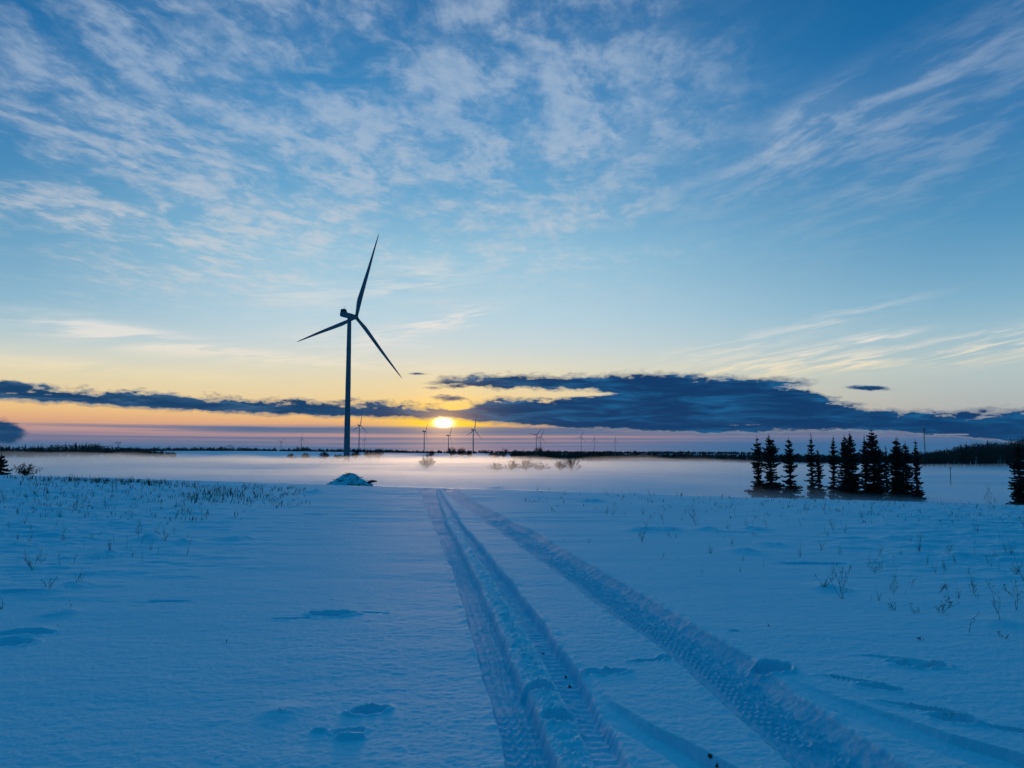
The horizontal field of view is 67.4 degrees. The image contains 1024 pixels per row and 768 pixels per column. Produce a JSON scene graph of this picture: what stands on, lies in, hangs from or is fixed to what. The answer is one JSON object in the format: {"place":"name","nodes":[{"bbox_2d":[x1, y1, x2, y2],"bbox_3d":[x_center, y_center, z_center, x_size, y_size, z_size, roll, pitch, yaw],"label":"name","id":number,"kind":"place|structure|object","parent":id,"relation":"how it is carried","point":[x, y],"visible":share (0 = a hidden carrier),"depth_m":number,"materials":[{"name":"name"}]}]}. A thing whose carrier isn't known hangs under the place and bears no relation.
{"place":"outdoors","nodes":[
{"label":"outdoors","id":0,"kind":"place"},
{"bbox_2d":[4,473,263,520],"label":"dry grass","id":1,"kind":"structure","parent":0,"point":[95,479],"depth_m":31.86,"materials":[{"name":"brown plant"}]},
{"bbox_2d":[0,451,1023,767],"bbox_3d":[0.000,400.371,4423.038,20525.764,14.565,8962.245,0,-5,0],"label":"snow field","id":2,"kind":"structure","parent":0,"point":[406,611],"depth_m":7.92,"materials":[{"name":"white snow"}]},
{"bbox_2d":[0,452,12,474],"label":"spruce tree","id":3,"kind":"object","parent":2,"relation":"on","point":[2,465],"visible":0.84,"depth_m":71.63,"materials":[{"name":"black plant"}]},
{"bbox_2d":[14,462,41,475],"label":"shrub","id":4,"kind":"object","parent":2,"relation":"on","point":[24,471],"visible":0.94,"depth_m":65.51,"materials":[{"name":"black plant"}]},
{"bbox_2d":[0,442,176,458],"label":"woodland","id":5,"kind":"object","parent":2,"relation":"on","point":[88,451],"visible":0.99,"depth_m":940.86,"materials":[{"name":"plant"}]},
{"bbox_2d":[129,446,409,452],"bbox_3d":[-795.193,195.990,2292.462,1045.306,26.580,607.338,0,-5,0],"label":"treeline","id":6,"kind":"object","parent":2,"relation":"on","point":[303,448],"visible":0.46,"depth_m":2137.69,"materials":[{"name":"plant"}]},
{"bbox_2d":[301,453,309,458],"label":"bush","id":7,"kind":"object","parent":2,"relation":"on","point":[304,456],"visible":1,"depth_m":696.36,"materials":[{"name":"grey plant"}]},
{"bbox_2d":[318,451,329,460],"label":"bare tree","id":8,"kind":"object","parent":2,"relation":"on","point":[324,455],"visible":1,"depth_m":636.81,"materials":[{"name":"grey plant"}]},
{"bbox_2d":[334,454,343,460],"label":"bare tree","id":9,"kind":"object","parent":2,"relation":"on","point":[338,457],"visible":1,"depth_m":646.75,"materials":[{"name":"grey plant"}]},
{"bbox_2d":[297,234,401,460],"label":"wind turbine","id":10,"kind":"object","parent":2,"relation":"on","point":[344,313],"visible":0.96,"depth_m":614.73,"materials":[{"name":"paint"}]},
{"bbox_2d":[326,472,376,485],"bbox_3d":[-11.705,7.004,55.596,4.006,1.207,2.600,0,-5,0],"label":"snow mound","id":11,"kind":"object","parent":2,"relation":"on","point":[353,479],"visible":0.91,"depth_m":55.11,"materials":[{"name":"white snow"}]},
{"bbox_2d":[351,450,360,460],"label":"bare tree","id":12,"kind":"object","parent":2,"relation":"on","point":[355,454],"visible":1,"depth_m":656.15,"materials":[{"name":"grey plant"}]},
{"bbox_2d":[354,411,367,447],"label":"wind turbine","id":13,"kind":"object","parent":2,"relation":"on","point":[359,431],"visible":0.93,"depth_m":3642.60,"materials":[{"name":"paint"}]},
{"bbox_2d":[363,451,374,457],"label":"bare tree","id":14,"kind":"object","parent":2,"relation":"on","point":[369,454],"visible":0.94,"depth_m":646.01,"materials":[{"name":"grey plant"}]},
{"bbox_2d":[371,448,384,460],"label":"bare tree","id":15,"kind":"object","parent":2,"relation":"on","point":[377,454],"visible":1,"depth_m":636.67,"materials":[{"name":"plant"}]},
{"bbox_2d":[419,454,435,468],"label":"bush","id":16,"kind":"object","parent":2,"relation":"on","point":[427,465],"visible":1,"depth_m":328.07,"materials":[{"name":"grey plant"}]},
{"bbox_2d":[447,448,456,455],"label":"bare tree","id":17,"kind":"object","parent":2,"relation":"on","point":[452,452],"visible":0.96,"depth_m":896.01,"materials":[{"name":"black plant"}]},
{"bbox_2d":[455,447,466,458],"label":"bare tree","id":18,"kind":"object","parent":2,"relation":"on","point":[461,452],"visible":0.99,"depth_m":874.47,"materials":[{"name":"black plant"}]},
{"bbox_2d":[466,450,473,456],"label":"bare tree","id":19,"kind":"object","parent":2,"relation":"on","point":[469,454],"visible":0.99,"depth_m":894.89,"materials":[{"name":"grey plant"}]},
{"bbox_2d":[466,415,480,450],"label":"wind turbine","id":20,"kind":"object","parent":2,"relation":"on","point":[473,434],"visible":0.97,"depth_m":3391.55,"materials":[{"name":"paint"}]},
{"bbox_2d":[488,451,499,457],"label":"bare tree","id":21,"kind":"object","parent":2,"relation":"on","point":[494,454],"visible":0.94,"depth_m":755.48,"materials":[{"name":"grey plant"}]},
{"bbox_2d":[487,463,504,470],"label":"bush","id":22,"kind":"object","parent":2,"relation":"on","point":[495,468],"visible":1,"depth_m":297.94,"materials":[{"name":"grey plant"}]},
{"bbox_2d":[496,447,509,459],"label":"bare tree","id":23,"kind":"object","parent":2,"relation":"on","point":[504,453],"visible":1,"depth_m":745.47,"materials":[{"name":"black plant"}]},
{"bbox_2d":[504,460,518,470],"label":"bush","id":24,"kind":"object","parent":2,"relation":"on","point":[513,465],"visible":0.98,"depth_m":297.86,"materials":[{"name":"grey plant"}]},
{"bbox_2d":[519,459,534,470],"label":"bush","id":25,"kind":"object","parent":2,"relation":"on","point":[524,466],"visible":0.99,"depth_m":299.73,"materials":[{"name":"grey plant"}]},
{"bbox_2d":[522,452,534,461],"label":"bare tree","id":26,"kind":"object","parent":2,"relation":"on","point":[529,455],"visible":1,"depth_m":595.72,"materials":[{"name":"black plant"}]},
{"bbox_2d":[534,460,549,470],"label":"bush","id":27,"kind":"object","parent":2,"relation":"on","point":[541,467],"visible":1,"depth_m":297.89,"materials":[{"name":"grey plant"}]},
{"bbox_2d":[554,461,564,470],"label":"bush","id":28,"kind":"object","parent":2,"relation":"on","point":[559,466],"visible":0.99,"depth_m":289.66,"materials":[{"name":"grey plant"}]},
{"bbox_2d":[561,451,581,470],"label":"bush","id":29,"kind":"object","parent":2,"relation":"on","point":[570,464],"visible":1,"depth_m":287.83,"materials":[{"name":"grey plant"}]},
{"bbox_2d":[386,450,761,453],"bbox_3d":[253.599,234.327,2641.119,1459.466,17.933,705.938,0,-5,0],"label":"treeline","id":30,"kind":"object","parent":2,"relation":"on","point":[488,452],"visible":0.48,"depth_m":2480.26,"materials":[{"name":"plant"}]},
{"bbox_2d":[242,482,1023,524],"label":"dry grass","id":31,"kind":"structure","parent":2,"relation":"on","point":[622,497],"depth_m":30.26,"materials":[{"name":"brown plant"}]},
{"bbox_2d":[511,450,912,463],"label":"woodland","id":32,"kind":"object","parent":2,"relation":"on","point":[554,456],"visible":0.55,"depth_m":658.99,"materials":[{"name":"plant"}]},
{"bbox_2d":[744,439,767,497],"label":"spruce tree","id":33,"kind":"object","parent":2,"relation":"on","point":[758,468],"visible":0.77,"depth_m":83.39,"materials":[{"name":"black plant"}]},
{"bbox_2d":[758,433,786,497],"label":"spruce tree","id":34,"kind":"object","parent":2,"relation":"on","point":[774,489],"visible":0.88,"depth_m":81.28,"materials":[{"name":"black plant"}]},
{"bbox_2d":[779,440,804,498],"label":"spruce tree","id":35,"kind":"object","parent":2,"relation":"on","point":[790,488],"visible":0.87,"depth_m":82.26,"materials":[{"name":"black plant"}]},
{"bbox_2d":[802,435,820,498],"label":"spruce tree","id":36,"kind":"object","parent":2,"relation":"on","point":[811,489],"visible":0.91,"depth_m":85.39,"materials":[{"name":"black plant"}]},
{"bbox_2d":[814,448,827,498],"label":"spruce tree","id":37,"kind":"object","parent":2,"relation":"on","point":[822,495],"visible":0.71,"depth_m":87.20,"materials":[{"name":"black plant"}]},
{"bbox_2d":[826,438,841,498],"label":"spruce tree","id":38,"kind":"object","parent":2,"relation":"on","point":[833,488],"visible":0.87,"depth_m":86.28,"materials":[{"name":"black plant"}]},
{"bbox_2d":[828,562,850,598],"bbox_3d":[3.845,2.314,8.980,0.128,0.452,0.446,1,-5,-11],"label":"dry weed","id":39,"kind":"object","parent":2,"relation":"on","point":[839,580],"visible":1,"depth_m":8.98,"materials":[{"name":"brown plant"}]},
{"bbox_2d":[832,437,849,499],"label":"spruce tree","id":40,"kind":"object","parent":2,"relation":"on","point":[843,466],"visible":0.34,"depth_m":84.46,"materials":[{"name":"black plant"}]},
{"bbox_2d":[836,431,868,499],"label":"spruce tree","id":41,"kind":"object","parent":2,"relation":"on","point":[854,481],"visible":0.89,"depth_m":81.19,"materials":[{"name":"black plant"}]},
{"bbox_2d":[858,437,871,499],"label":"spruce tree","id":42,"kind":"object","parent":2,"relation":"on","point":[865,478],"visible":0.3,"depth_m":85.31,"materials":[{"name":"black plant"}]},
{"bbox_2d":[859,430,889,500],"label":"spruce tree","id":43,"kind":"object","parent":2,"relation":"on","point":[876,460],"visible":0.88,"depth_m":82.20,"materials":[{"name":"green plant"}]},
{"bbox_2d":[875,447,888,499],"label":"spruce tree","id":44,"kind":"object","parent":2,"relation":"on","point":[881,474],"visible":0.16,"depth_m":88.12,"materials":[{"name":"black plant"}]},
{"bbox_2d":[881,445,890,500],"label":"spruce tree","id":45,"kind":"object","parent":2,"relation":"on","point":[885,472],"visible":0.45,"depth_m":96.15,"materials":[{"name":"black plant"}]},
{"bbox_2d":[884,438,908,501],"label":"spruce tree","id":46,"kind":"object","parent":2,"relation":"on","point":[896,493],"visible":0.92,"depth_m":83.18,"materials":[{"name":"black plant"}]},
{"bbox_2d":[887,439,912,501],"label":"spruce tree","id":47,"kind":"object","parent":2,"relation":"on","point":[903,469],"visible":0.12,"depth_m":85.06,"materials":[{"name":"black plant"}]},
{"bbox_2d":[902,444,914,500],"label":"spruce tree","id":48,"kind":"object","parent":2,"relation":"on","point":[909,472],"visible":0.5,"depth_m":87.21,"materials":[{"name":"black plant"}]},
{"bbox_2d":[907,440,926,501],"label":"spruce tree","id":49,"kind":"object","parent":2,"relation":"on","point":[917,495],"visible":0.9,"depth_m":82.25,"materials":[{"name":"black plant"}]},
{"bbox_2d":[934,596,955,612],"bbox_3d":[4.611,2.369,8.178,0.219,0.198,0.154,0,-5,0],"label":"dry weed","id":50,"kind":"object","parent":2,"relation":"on","point":[938,608],"visible":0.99,"depth_m":8.18,"materials":[{"name":"brown plant"}]},
{"bbox_2d":[912,438,1023,466],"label":"woodland","id":51,"kind":"object","parent":2,"relation":"on","point":[986,455],"visible":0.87,"depth_m":493.45,"materials":[{"name":"plant"}]},
{"bbox_2d":[986,579,999,618],"bbox_3d":[4.811,2.164,7.678,0.114,0.419,0.107,-3,-6,30],"label":"dry weed","id":52,"kind":"object","parent":2,"relation":"on","point":[995,600],"visible":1,"depth_m":7.64,"materials":[{"name":"brown plant"}]},
{"bbox_2d":[1002,580,1023,609],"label":"dry weed","id":53,"kind":"object","parent":2,"relation":"on","point":[1013,594],"visible":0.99,"depth_m":8.23,"materials":[{"name":"brown plant"}]},
{"bbox_2d":[1006,438,1023,504],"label":"spruce tree","id":54,"kind":"object","parent":2,"relation":"on","point":[1017,494],"visible":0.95,"depth_m":73.36,"materials":[{"name":"black plant"}]},
{"bbox_2d":[0,0,1023,452],"label":"sky","id":55,"kind":"structure","parent":0,"point":[707,226],"materials":[{"name":"blue"}]}
]}

